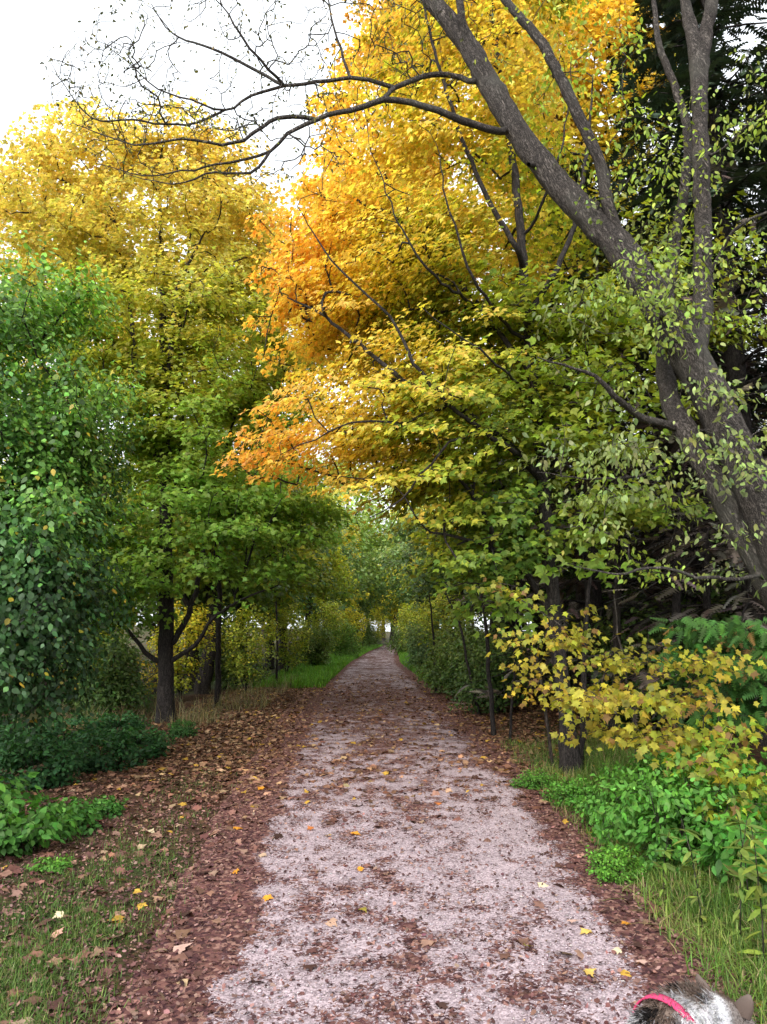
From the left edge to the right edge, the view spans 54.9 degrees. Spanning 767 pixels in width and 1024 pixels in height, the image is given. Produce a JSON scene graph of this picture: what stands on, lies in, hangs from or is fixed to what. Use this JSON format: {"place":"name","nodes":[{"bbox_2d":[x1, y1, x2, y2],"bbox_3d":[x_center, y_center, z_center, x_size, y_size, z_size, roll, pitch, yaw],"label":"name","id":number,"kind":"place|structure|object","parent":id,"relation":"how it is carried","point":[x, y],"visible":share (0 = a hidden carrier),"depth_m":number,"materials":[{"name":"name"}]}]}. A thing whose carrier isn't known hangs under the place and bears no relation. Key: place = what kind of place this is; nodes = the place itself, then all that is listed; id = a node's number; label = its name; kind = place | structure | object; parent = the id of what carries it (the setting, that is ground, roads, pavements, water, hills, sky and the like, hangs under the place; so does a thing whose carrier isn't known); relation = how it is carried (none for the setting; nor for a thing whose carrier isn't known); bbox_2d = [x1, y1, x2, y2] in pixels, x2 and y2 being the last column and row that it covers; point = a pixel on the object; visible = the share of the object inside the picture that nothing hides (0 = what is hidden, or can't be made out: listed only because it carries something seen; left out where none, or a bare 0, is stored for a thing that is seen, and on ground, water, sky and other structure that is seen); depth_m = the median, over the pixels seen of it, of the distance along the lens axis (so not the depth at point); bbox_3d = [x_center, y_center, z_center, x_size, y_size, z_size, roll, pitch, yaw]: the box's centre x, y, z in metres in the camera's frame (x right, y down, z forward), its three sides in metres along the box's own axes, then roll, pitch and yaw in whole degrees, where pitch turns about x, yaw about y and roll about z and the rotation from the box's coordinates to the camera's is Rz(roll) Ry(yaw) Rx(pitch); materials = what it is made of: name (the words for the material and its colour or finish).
{"place":"outdoors","nodes":[
{"label":"outdoors","id":0,"kind":"place"},
{"bbox_2d":[363,606,390,644],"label":"shrub","id":1,"kind":"object","parent":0,"point":[381,629],"visible":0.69,"depth_m":72.85,"materials":[{"name":"green plant"}]},
{"bbox_2d":[0,625,766,1023],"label":"ground","id":2,"kind":"structure","parent":0,"point":[190,697],"depth_m":5.52,"materials":[{"name":"brown soil"}]},
{"bbox_2d":[0,716,45,767],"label":"leafy plant","id":3,"kind":"object","parent":2,"relation":"on","point":[18,736],"visible":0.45,"depth_m":9.55,"materials":[{"name":"green plant"}]},
{"bbox_2d":[0,768,49,822],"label":"leafy plant","id":4,"kind":"object","parent":2,"relation":"on","point":[7,798],"visible":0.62,"depth_m":5.70,"materials":[{"name":"green plant"}]},
{"bbox_2d":[0,795,83,857],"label":"leafy plant","id":5,"kind":"object","parent":2,"relation":"on","point":[15,832],"visible":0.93,"depth_m":5.19,"materials":[{"name":"green plant"}]},
{"bbox_2d":[0,734,94,791],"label":"leafy plant","id":6,"kind":"object","parent":2,"relation":"on","point":[59,763],"visible":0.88,"depth_m":7.42,"materials":[{"name":"green plant"}]},
{"bbox_2d":[23,853,74,873],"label":"leafy plant","id":7,"kind":"object","parent":2,"relation":"on","point":[54,866],"visible":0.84,"depth_m":4.74,"materials":[{"name":"green plant"}]},
{"bbox_2d":[27,712,106,752],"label":"leafy plant","id":8,"kind":"object","parent":2,"relation":"on","point":[57,731],"visible":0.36,"depth_m":10.23,"materials":[{"name":"green plant"}]},
{"bbox_2d":[26,795,108,837],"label":"leafy plant","id":9,"kind":"object","parent":2,"relation":"on","point":[86,816],"visible":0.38,"depth_m":5.72,"materials":[{"name":"green plant"}]},
{"bbox_2d":[0,173,151,699],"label":"maple tree","id":10,"kind":"object","parent":2,"relation":"on","point":[57,258],"visible":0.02,"depth_m":19.18,"materials":[{"name":"yellow plant"}]},
{"bbox_2d":[0,230,157,749],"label":"vine covered tree","id":11,"kind":"object","parent":2,"relation":"on","point":[45,596],"visible":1,"depth_m":7.33,"materials":[{"name":"green plant"}]},
{"bbox_2d":[52,726,158,775],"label":"leafy plant","id":12,"kind":"object","parent":2,"relation":"on","point":[117,747],"visible":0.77,"depth_m":8.41,"materials":[{"name":"green plant"}]},
{"bbox_2d":[82,794,128,818],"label":"leafy plant","id":13,"kind":"object","parent":2,"relation":"on","point":[110,805],"visible":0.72,"depth_m":6.29,"materials":[{"name":"green plant"}]},
{"bbox_2d":[56,625,157,721],"bbox_3d":[-5.361,3.316,14.819,2.238,2.172,2.059,-7,-11,38],"label":"shrub","id":14,"kind":"object","parent":2,"relation":"on","point":[115,688],"visible":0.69,"depth_m":14.42,"materials":[{"name":"green plant"}]},
{"bbox_2d":[0,767,234,1023],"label":"grass","id":15,"kind":"structure","parent":2,"relation":"on","point":[21,976],"depth_m":3.69,"materials":[{"name":"green plant"}]},
{"bbox_2d":[93,708,153,741],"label":"leafy plant","id":16,"kind":"object","parent":2,"relation":"on","point":[134,720],"visible":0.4,"depth_m":11.08,"materials":[{"name":"green plant"}]},
{"bbox_2d":[116,722,179,759],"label":"leafy plant","id":17,"kind":"object","parent":2,"relation":"on","point":[155,742],"visible":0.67,"depth_m":9.04,"materials":[{"name":"green plant"}]},
{"bbox_2d":[12,668,298,731],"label":"dry grass","id":18,"kind":"structure","parent":2,"relation":"on","point":[200,716],"depth_m":14.16,"materials":[{"name":"brown plant"}]},
{"bbox_2d":[85,490,247,693],"bbox_3d":[-6.237,2.085,20.864,5.186,6.080,3.691,-1,-9,9],"label":"leafy tree","id":19,"kind":"object","parent":2,"relation":"on","point":[141,603],"visible":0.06,"depth_m":20.51,"materials":[{"name":"green plant"}]},
{"bbox_2d":[0,89,359,722],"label":"maple tree","id":20,"kind":"object","parent":2,"relation":"on","point":[219,286],"visible":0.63,"depth_m":13.87,"materials":[{"name":"yellow plant"}]},
{"bbox_2d":[165,719,198,737],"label":"leafy plant","id":21,"kind":"object","parent":2,"relation":"on","point":[178,729],"visible":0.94,"depth_m":11.09,"materials":[{"name":"green plant"}]},
{"bbox_2d":[146,598,221,701],"bbox_3d":[-4.835,3.300,17.944,1.907,2.629,1.850,-7,-12,39],"label":"shrub","id":22,"kind":"object","parent":2,"relation":"on","point":[178,663],"visible":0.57,"depth_m":17.80,"materials":[{"name":"yellow plant"}]},
{"bbox_2d":[50,136,327,691],"bbox_3d":[-6.316,-3.209,22.631,9.894,17.133,5.283,0,-9,0],"label":"maple tree","id":23,"kind":"object","parent":2,"relation":"on","point":[192,652],"visible":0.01,"depth_m":21.94,"materials":[{"name":"yellow plant"}]},
{"bbox_2d":[100,297,315,694],"bbox_3d":[-5.235,-0.767,20.908,6.767,11.588,5.319,4,-10,-25],"label":"leafy tree","id":24,"kind":"object","parent":2,"relation":"on","point":[203,686],"visible":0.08,"depth_m":19.99,"materials":[{"name":"green plant"}]},
{"bbox_2d":[196,443,230,706],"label":"dead sapling","id":25,"kind":"object","parent":2,"relation":"on","point":[218,655],"visible":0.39,"depth_m":14.99,"materials":[{"name":"brown wood"}]},
{"bbox_2d":[195,622,272,689],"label":"shrub","id":26,"kind":"object","parent":2,"relation":"on","point":[224,671],"visible":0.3,"depth_m":20.69,"materials":[{"name":"green plant"}]},
{"bbox_2d":[221,601,281,690],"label":"shrub","id":27,"kind":"object","parent":2,"relation":"on","point":[237,661],"visible":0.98,"depth_m":18.52,"materials":[{"name":"green plant"}]},
{"bbox_2d":[200,448,318,685],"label":"leafy tree","id":28,"kind":"object","parent":2,"relation":"on","point":[266,596],"visible":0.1,"depth_m":23.16,"materials":[{"name":"green plant"}]},
{"bbox_2d":[264,599,314,671],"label":"shrub","id":29,"kind":"object","parent":2,"relation":"on","point":[291,635],"visible":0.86,"depth_m":24.43,"materials":[{"name":"green plant"}]},
{"bbox_2d":[234,485,348,669],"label":"leafy tree","id":30,"kind":"object","parent":2,"relation":"on","point":[272,660],"visible":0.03,"depth_m":31.21,"materials":[{"name":"green plant"}]},
{"bbox_2d":[252,455,342,671],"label":"leafy tree","id":31,"kind":"object","parent":2,"relation":"on","point":[304,553],"visible":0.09,"depth_m":27.33,"materials":[{"name":"green plant"}]},
{"bbox_2d":[289,619,336,666],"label":"shrub","id":32,"kind":"object","parent":2,"relation":"on","point":[318,656],"visible":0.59,"depth_m":28.82,"materials":[{"name":"green plant"}]},
{"bbox_2d":[253,644,382,688],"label":"grass","id":33,"kind":"structure","parent":2,"relation":"on","point":[311,676],"depth_m":23.44,"materials":[{"name":"green plant"}]},
{"bbox_2d":[285,486,359,660],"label":"leafy tree","id":34,"kind":"object","parent":2,"relation":"on","point":[326,588],"visible":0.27,"depth_m":37.05,"materials":[{"name":"green plant"}]},
{"bbox_2d":[302,594,348,657],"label":"shrub","id":35,"kind":"object","parent":2,"relation":"on","point":[329,613],"visible":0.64,"depth_m":33.42,"materials":[{"name":"green plant"}]},
{"bbox_2d":[290,505,372,644],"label":"leafy tree","id":36,"kind":"object","parent":2,"relation":"on","point":[350,555],"visible":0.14,"depth_m":43.71,"materials":[{"name":"green plant"}]},
{"bbox_2d":[299,450,391,652],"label":"leafy tree","id":37,"kind":"object","parent":2,"relation":"on","point":[365,535],"visible":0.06,"depth_m":52.65,"materials":[{"name":"green plant"}]},
{"bbox_2d":[326,614,367,657],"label":"shrub","id":38,"kind":"object","parent":2,"relation":"on","point":[349,639],"visible":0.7,"depth_m":38.91,"materials":[{"name":"green plant"}]},
{"bbox_2d":[334,603,366,651],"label":"shrub","id":39,"kind":"object","parent":2,"relation":"on","point":[353,620],"visible":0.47,"depth_m":47.26,"materials":[{"name":"green plant"}]},
{"bbox_2d":[313,542,388,649],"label":"leafy tree","id":40,"kind":"object","parent":2,"relation":"on","point":[362,604],"visible":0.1,"depth_m":58.02,"materials":[{"name":"green plant"}]},
{"bbox_2d":[332,474,397,646],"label":"leafy tree","id":41,"kind":"object","parent":2,"relation":"on","point":[356,498],"visible":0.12,"depth_m":63.66,"materials":[{"name":"green plant"}]},
{"bbox_2d":[354,618,381,647],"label":"shrub","id":42,"kind":"object","parent":2,"relation":"on","point":[369,637],"visible":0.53,"depth_m":58.59,"materials":[{"name":"green plant"}]},
{"bbox_2d":[0,674,766,1023],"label":"leaf litter","id":43,"kind":"object","parent":2,"relation":"on","point":[232,950],"visible":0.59,"depth_m":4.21,"materials":[{"name":"brown plant"}]},
{"bbox_2d":[383,620,412,653],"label":"shrub","id":44,"kind":"object","parent":2,"relation":"on","point":[396,640],"visible":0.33,"depth_m":44.23,"materials":[{"name":"green plant"}]},
{"bbox_2d":[363,483,438,621],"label":"leafy tree","id":45,"kind":"object","parent":2,"relation":"on","point":[381,543],"visible":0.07,"depth_m":59.17,"materials":[{"name":"green plant"}]},
{"bbox_2d":[39,0,766,611],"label":"leaning tree","id":46,"kind":"object","parent":2,"relation":"on","point":[735,488],"visible":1,"depth_m":6.21,"materials":[{"name":"green plant"}]},
{"bbox_2d":[256,0,560,705],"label":"maple tree","id":47,"kind":"object","parent":2,"relation":"on","point":[320,106],"visible":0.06,"depth_m":16.27,"materials":[{"name":"yellow plant"}]},
{"bbox_2d":[391,601,435,656],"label":"shrub","id":48,"kind":"object","parent":2,"relation":"on","point":[406,616],"visible":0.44,"depth_m":35.38,"materials":[{"name":"green plant"}]},
{"bbox_2d":[209,0,623,775],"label":"maple tree","id":49,"kind":"object","parent":2,"relation":"on","point":[397,292],"visible":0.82,"depth_m":8.96,"materials":[{"name":"yellow plant"}]},
{"bbox_2d":[368,507,475,621],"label":"leafy tree","id":50,"kind":"object","parent":2,"relation":"on","point":[398,548],"visible":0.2,"depth_m":41.02,"materials":[{"name":"green plant"}]},
{"bbox_2d":[403,618,445,669],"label":"shrub","id":51,"kind":"object","parent":2,"relation":"on","point":[415,649],"visible":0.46,"depth_m":27.97,"materials":[{"name":"green plant"}]},
{"bbox_2d":[399,494,469,626],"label":"leafy tree","id":52,"kind":"object","parent":2,"relation":"on","point":[413,568],"visible":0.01,"depth_m":33.50,"materials":[{"name":"green plant"}]},
{"bbox_2d":[104,644,765,1023],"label":"trail","id":53,"kind":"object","parent":2,"relation":"on","point":[384,660],"visible":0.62,"depth_m":4.28,"materials":[{"name":"grey gravel"}]},
{"bbox_2d":[625,973,756,1023],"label":"dog","id":54,"kind":"object","parent":53,"relation":"on","point":[688,1002],"visible":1,"depth_m":1.88},
{"bbox_2d":[381,494,489,633],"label":"leafy tree","id":55,"kind":"object","parent":2,"relation":"on","point":[422,578],"visible":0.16,"depth_m":26.96,"materials":[{"name":"green plant"}]},
{"bbox_2d":[411,590,473,659],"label":"shrub","id":56,"kind":"object","parent":2,"relation":"on","point":[434,615],"visible":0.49,"depth_m":23.54,"materials":[{"name":"green plant"}]},
{"bbox_2d":[415,625,474,693],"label":"shrub","id":57,"kind":"object","parent":2,"relation":"on","point":[440,660],"visible":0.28,"depth_m":17.59,"materials":[{"name":"green plant"}]},
{"bbox_2d":[412,616,488,677],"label":"shrub","id":58,"kind":"object","parent":2,"relation":"on","point":[440,636],"visible":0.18,"depth_m":20.06,"materials":[{"name":"green plant"}]},
{"bbox_2d":[426,576,483,714],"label":"dead sapling","id":59,"kind":"object","parent":2,"relation":"on","point":[466,661],"visible":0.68,"depth_m":13.66,"materials":[{"name":"brown wood"}]},
{"bbox_2d":[430,620,507,698],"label":"shrub","id":60,"kind":"object","parent":2,"relation":"on","point":[449,682],"visible":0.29,"depth_m":15.97,"materials":[{"name":"green plant"}]},
{"bbox_2d":[408,338,572,677],"bbox_3d":[3.313,-0.465,19.599,4.640,10.109,5.904,3,-9,-16],"label":"leafy tree","id":61,"kind":"object","parent":2,"relation":"on","point":[423,542],"visible":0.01,"depth_m":20.17,"materials":[{"name":"green plant"}]},
{"bbox_2d":[446,629,537,713],"bbox_3d":[2.088,3.047,13.701,1.647,1.738,1.791,-7,-11,38],"label":"shrub","id":62,"kind":"object","parent":2,"relation":"on","point":[495,680],"visible":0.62,"depth_m":13.56,"materials":[{"name":"green plant"}]},
{"bbox_2d":[459,576,544,735],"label":"dead sapling","id":63,"kind":"object","parent":2,"relation":"on","point":[491,708],"visible":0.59,"depth_m":10.85,"materials":[{"name":"brown wood"}]},
{"bbox_2d":[477,574,541,738],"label":"dead sapling","id":64,"kind":"object","parent":2,"relation":"on","point":[511,711],"visible":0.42,"depth_m":10.67,"materials":[{"name":"brown wood"}]},
{"bbox_2d":[509,767,558,789],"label":"leafy plant","id":65,"kind":"object","parent":2,"relation":"on","point":[531,779],"visible":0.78,"depth_m":7.22,"materials":[{"name":"green plant"}]},
{"bbox_2d":[456,458,623,700],"bbox_3d":[3.314,1.398,15.462,4.350,5.100,3.096,5,-10,-30],"label":"leafy tree","id":66,"kind":"object","parent":2,"relation":"on","point":[567,573],"visible":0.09,"depth_m":15.19,"materials":[{"name":"green plant"}]},
{"bbox_2d":[471,574,613,765],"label":"maple sapling","id":67,"kind":"object","parent":2,"relation":"on","point":[553,645],"visible":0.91,"depth_m":6.71,"materials":[{"name":"yellow plant"}]},
{"bbox_2d":[434,121,699,694],"bbox_3d":[4.434,-3.135,17.979,5.855,14.861,6.229,6,-11,-33],"label":"spruce tree","id":68,"kind":"object","parent":2,"relation":"on","point":[480,613],"visible":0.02,"depth_m":17.10,"materials":[{"name":"green plant"}]},
{"bbox_2d":[539,774,603,811],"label":"leafy plant","id":69,"kind":"object","parent":2,"relation":"on","point":[557,788],"visible":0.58,"depth_m":6.47,"materials":[{"name":"green plant"}]},
{"bbox_2d":[476,0,688,705],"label":"maple tree","id":70,"kind":"object","parent":2,"relation":"on","point":[602,9],"visible":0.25,"depth_m":14.42,"materials":[{"name":"yellow plant"}]},
{"bbox_2d":[528,517,652,763],"bbox_3d":[2.413,1.396,8.476,1.506,2.976,1.148,-5,-10,28],"label":"dead sapling","id":71,"kind":"object","parent":2,"relation":"on","point":[582,740],"visible":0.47,"depth_m":8.46,"materials":[{"name":"brown wood"}]},
{"bbox_2d":[415,189,766,738],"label":"maple tree","id":72,"kind":"object","parent":2,"relation":"on","point":[578,424],"visible":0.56,"depth_m":8.48,"materials":[{"name":"green plant"}]},
{"bbox_2d":[448,145,740,713],"bbox_3d":[3.488,-1.687,13.176,5.086,10.464,5.139,4,-10,-22],"label":"spruce tree","id":73,"kind":"object","parent":2,"relation":"on","point":[596,587],"visible":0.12,"depth_m":12.46,"materials":[{"name":"green plant"}]},
{"bbox_2d":[530,587,661,687],"bbox_3d":[4.290,2.668,14.704,2.910,2.824,2.676,-3,-9,17],"label":"shrub","id":74,"kind":"object","parent":2,"relation":"on","point":[570,624],"visible":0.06,"depth_m":14.52,"materials":[{"name":"green plant"}]},
{"bbox_2d":[582,841,651,885],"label":"leafy plant","id":75,"kind":"object","parent":2,"relation":"on","point":[600,869],"visible":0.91,"depth_m":4.61,"materials":[{"name":"green plant"}]},
{"bbox_2d":[572,760,673,843],"bbox_3d":[1.837,2.251,5.670,0.805,0.642,0.920,0,-9,0],"label":"leafy plant","id":76,"kind":"object","parent":2,"relation":"on","point":[598,802],"visible":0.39,"depth_m":5.70,"materials":[{"name":"green plant"}]},
{"bbox_2d":[494,721,766,1023],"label":"grass","id":77,"kind":"structure","parent":2,"relation":"on","point":[719,902],"depth_m":4.07,"materials":[{"name":"green plant"}]},
{"bbox_2d":[524,595,766,774],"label":"maple sapling","id":78,"kind":"object","parent":2,"relation":"on","point":[598,704],"visible":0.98,"depth_m":5.67,"materials":[{"name":"yellow plant"}]},
{"bbox_2d":[579,597,723,731],"bbox_3d":[3.898,2.318,10.727,2.059,2.172,2.238,-5,-10,28],"label":"shrub","id":79,"kind":"object","parent":2,"relation":"on","point":[655,637],"visible":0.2,"depth_m":10.64,"materials":[{"name":"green plant"}]},
{"bbox_2d":[547,0,766,694],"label":"spruce tree","id":80,"kind":"object","parent":2,"relation":"on","point":[624,423],"visible":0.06,"depth_m":13.96,"materials":[{"name":"green plant"}]},
{"bbox_2d":[612,745,702,794],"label":"leafy plant","id":81,"kind":"object","parent":2,"relation":"on","point":[647,757],"visible":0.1,"depth_m":6.50,"materials":[{"name":"green plant"}]},
{"bbox_2d":[551,0,766,745],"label":"spruce tree","id":82,"kind":"object","parent":2,"relation":"on","point":[751,607],"visible":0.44,"depth_m":10.29,"materials":[{"name":"green plant"}]},
{"bbox_2d":[588,752,743,878],"bbox_3d":[1.910,2.047,4.951,1.082,0.869,0.947,-9,-12,43],"label":"leafy plant","id":83,"kind":"object","parent":2,"relation":"on","point":[647,806],"visible":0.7,"depth_m":4.78,"materials":[{"name":"green plant"}]},
{"bbox_2d":[566,182,766,607],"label":"spruce tree","id":84,"kind":"object","parent":2,"relation":"on","point":[724,546],"visible":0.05,"depth_m":17.08,"materials":[{"name":"green plant"}]},
{"bbox_2d":[653,829,680,905],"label":"tall weed","id":85,"kind":"object","parent":2,"relation":"on","point":[666,867],"visible":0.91,"depth_m":4.13,"materials":[{"name":"green plant"}]},
{"bbox_2d":[637,462,709,736],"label":"dead sapling","id":86,"kind":"object","parent":2,"relation":"on","point":[676,603],"visible":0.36,"depth_m":10.02,"materials":[{"name":"brown wood"}]},
{"bbox_2d":[667,819,714,932],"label":"tall weed","id":87,"kind":"object","parent":2,"relation":"on","point":[688,854],"visible":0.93,"depth_m":3.85,"materials":[{"name":"green plant"}]},
{"bbox_2d":[662,489,726,733],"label":"dead sapling","id":88,"kind":"object","parent":2,"relation":"on","point":[706,595],"visible":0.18,"depth_m":10.08,"materials":[{"name":"brown wood"}]},
{"bbox_2d":[652,573,749,723],"bbox_3d":[5.179,2.219,11.201,2.686,2.606,2.470,2,-9,-12],"label":"shrub","id":89,"kind":"object","parent":2,"relation":"on","point":[724,616],"visible":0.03,"depth_m":11.32,"materials":[{"name":"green plant"}]},
{"bbox_2d":[641,615,766,739],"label":"shrub","id":90,"kind":"object","parent":2,"relation":"on","point":[744,687],"visible":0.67,"depth_m":7.07,"materials":[{"name":"green plant"}]},
{"bbox_2d":[649,29,766,574],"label":"spruce tree","id":91,"kind":"object","parent":2,"relation":"on","point":[763,385],"visible":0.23,"depth_m":9.44,"materials":[{"name":"green plant"}]},
{"bbox_2d":[658,734,766,845],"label":"leafy plant","id":92,"kind":"object","parent":2,"relation":"on","point":[744,770],"visible":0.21,"depth_m":4.97,"materials":[{"name":"green plant"}]},
{"bbox_2d":[658,0,766,602],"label":"spruce tree","id":93,"kind":"object","parent":2,"relation":"on","point":[749,362],"visible":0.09,"depth_m":12.28,"materials":[{"name":"green plant"}]},
{"bbox_2d":[661,710,766,830],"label":"maple sapling","id":94,"kind":"object","parent":2,"relation":"on","point":[725,730],"visible":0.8,"depth_m":4.87,"materials":[{"name":"yellow plant"}]},
{"bbox_2d":[686,795,766,896],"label":"leafy plant","id":95,"kind":"object","parent":2,"relation":"on","point":[724,856],"visible":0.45,"depth_m":4.38,"materials":[{"name":"green plant"}]},
{"bbox_2d":[721,788,760,904],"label":"tall weed","id":96,"kind":"object","parent":2,"relation":"on","point":[733,801],"visible":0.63,"depth_m":4.14,"materials":[{"name":"green plant"}]},
{"bbox_2d":[722,814,766,937],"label":"tall weed","id":97,"kind":"object","parent":2,"relation":"on","point":[744,851],"visible":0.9,"depth_m":3.67,"materials":[{"name":"green plant"}]},
{"bbox_2d":[732,827,766,961],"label":"tall weed","id":98,"kind":"object","parent":2,"relation":"on","point":[759,894],"visible":0.94,"depth_m":3.41,"materials":[{"name":"green plant"}]},
{"bbox_2d":[0,0,766,631],"label":"sky","id":99,"kind":"structure","parent":0,"point":[29,29],"materials":[{"name":"white"}]},
{"bbox_2d":[209,778,636,1023],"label":"gravel","id":100,"kind":"structure","parent":0,"point":[457,990],"depth_m":3.90,"materials":[{"name":"grey gravel"}]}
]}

